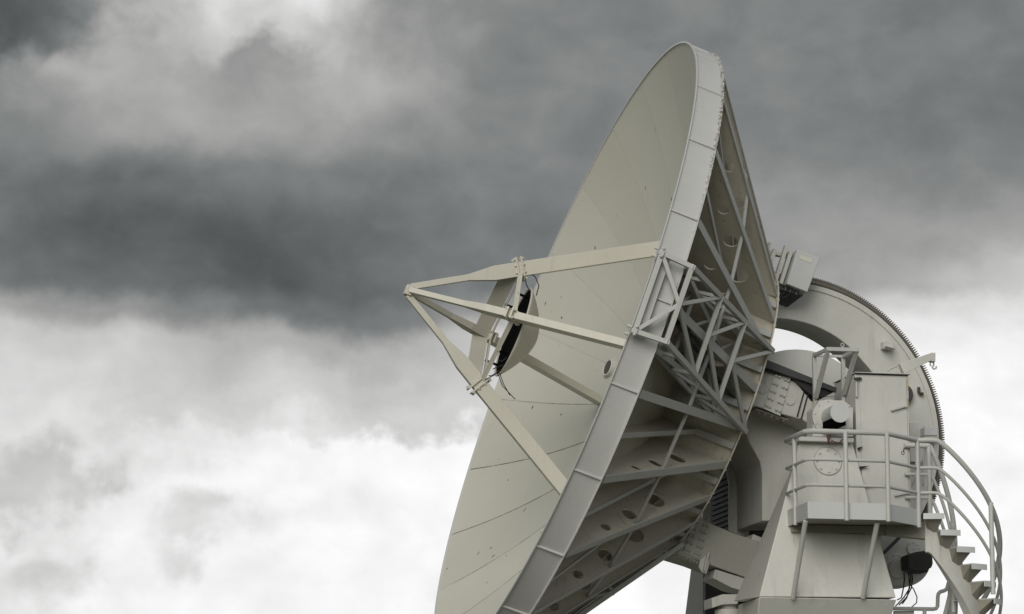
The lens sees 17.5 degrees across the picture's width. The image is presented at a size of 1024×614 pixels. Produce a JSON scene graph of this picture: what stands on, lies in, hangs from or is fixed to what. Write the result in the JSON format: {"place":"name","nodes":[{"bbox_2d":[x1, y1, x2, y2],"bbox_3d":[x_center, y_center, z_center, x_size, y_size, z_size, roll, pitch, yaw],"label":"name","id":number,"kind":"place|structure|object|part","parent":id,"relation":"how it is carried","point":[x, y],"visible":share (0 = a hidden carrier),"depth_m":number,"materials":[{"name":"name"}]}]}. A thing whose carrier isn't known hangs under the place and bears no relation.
{"place":"outdoors","nodes":[
{"label":"outdoors","id":0,"kind":"place"},
{"bbox_2d":[0,0,1023,613],"label":"sky","id":1,"kind":"structure","parent":0,"point":[222,391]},
{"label":"concrete apron","id":2,"kind":"structure","parent":0,"visible":0},
{"bbox_2d":[685,400,895,613],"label":"antenna mount","id":3,"kind":"object","parent":2,"relation":"on","point":[832,573],"visible":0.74,"depth_m":43.04,"materials":[{"name":"paint"}]},
{"bbox_2d":[403,41,944,613],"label":"satellite dish","id":4,"kind":"object","parent":3,"relation":"attached to","point":[641,405],"visible":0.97,"depth_m":44.56,"materials":[{"name":"paint"}]},
{"bbox_2d":[767,242,819,306],"bbox_3d":[3.707,-0.455,45.160,0.918,0.854,0.466,0,-10,0],"label":"control box","id":5,"kind":"object","parent":4,"relation":"attached to","point":[797,272],"visible":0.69,"depth_m":45.01,"materials":[{"name":"grey metal"}]},
{"bbox_2d":[764,360,836,401],"bbox_3d":[3.765,0.984,44.322,1.011,0.481,0.510,2,-10,-12],"label":"cable trough","id":6,"kind":"object","parent":4,"relation":"attached to","point":[803,382],"visible":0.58,"depth_m":44.10,"materials":[{"name":"grey metal"}]},
{"bbox_2d":[879,535,932,606],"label":"elevation drive","id":7,"kind":"structure","parent":4,"relation":"attached to","point":[909,562],"depth_m":44.63,"materials":[{"name":"paint"}]},
{"bbox_2d":[908,385,912,402],"bbox_3d":[5.342,1.191,45.492,0.300,0.300,0.092,2,-10,-12],"label":"round vent","id":8,"kind":"object","parent":4,"relation":"attached to","point":[910,390],"visible":0.25,"depth_m":45.47,"materials":[{"name":"grey metal"}]},
{"bbox_2d":[909,423,924,483],"bbox_3d":[5.523,1.994,45.393,0.214,0.845,0.072,2,-10,-12],"label":"junction panel","id":9,"kind":"object","parent":4,"relation":"attached to","point":[914,429],"visible":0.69,"depth_m":45.39,"materials":[{"name":"paint"}]},
{"bbox_2d":[917,387,923,394],"bbox_3d":[5.588,1.153,45.552,0.087,0.111,0.044,2,-10,-12],"label":"wall hook","id":10,"kind":"object","parent":4,"relation":"attached to","point":[919,392],"depth_m":45.53,"materials":[{"name":"metal"}]},
{"bbox_2d":[920,427,937,437],"bbox_3d":[5.681,1.767,45.381,0.202,0.259,0.240,2,-10,-12],"label":"limit switch box","id":11,"kind":"object","parent":4,"relation":"attached to","point":[925,432],"visible":0.62,"depth_m":45.28,"materials":[{"name":"grey metal"}]},
{"bbox_2d":[704,594,738,613],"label":"buffer stop","id":12,"kind":"object","parent":3,"relation":"attached to","point":[725,603],"visible":1,"depth_m":43.68,"materials":[{"name":"paint"}]},
{"bbox_2d":[812,399,848,443],"bbox_3d":[4.191,1.474,43.249,0.470,0.610,0.470,2,-10,-12],"label":"encoder motor","id":13,"kind":"object","parent":3,"relation":"attached to","point":[830,414],"visible":0.88,"depth_m":43.25,"materials":[{"name":"paint"}]},
{"bbox_2d":[784,428,932,599],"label":"access platform","id":14,"kind":"structure","parent":3,"relation":"attached to","point":[873,519],"depth_m":42.52,"materials":[{"name":"paint"}]},
{"bbox_2d":[833,372,910,507],"bbox_3d":[4.771,1.924,44.041,0.786,1.993,1.020,2,-10,-12],"label":"equipment cabinet","id":15,"kind":"object","parent":14,"relation":"on","point":[877,401],"visible":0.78,"depth_m":43.67,"materials":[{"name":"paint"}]},
{"bbox_2d":[812,343,858,403],"bbox_3d":[4.261,0.885,43.820,0.460,0.741,0.650,2,-10,-12],"label":"lifting frame","id":16,"kind":"object","parent":15,"relation":"on","point":[816,385],"visible":0.93,"depth_m":43.88,"materials":[{"name":"paint"}]},
{"bbox_3d":[4.892,1.850,43.617,0.646,1.891,0.069,2,-10,-12],"label":"door","id":17,"kind":"part","parent":15,"relation":"part of","materials":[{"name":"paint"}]},
{"bbox_2d":[887,352,936,373],"bbox_3d":[5.284,0.748,44.150,0.765,0.311,0.197,4,-11,-22],"label":"jib hoist","id":18,"kind":"object","parent":15,"relation":"on","point":[907,366],"visible":1,"depth_m":44.14,"materials":[{"name":"paint"}]},
{"bbox_2d":[884,437,1002,613],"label":"spiral staircase","id":19,"kind":"structure","parent":14,"relation":"attached to","point":[946,552],"depth_m":43.16,"materials":[{"name":"grey metal"}]},
{"bbox_2d":[893,582,950,613],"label":"guard rail","id":20,"kind":"object","parent":19,"relation":"attached to","point":[904,610],"visible":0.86,"depth_m":44.20,"materials":[{"name":"metal"}]}
]}

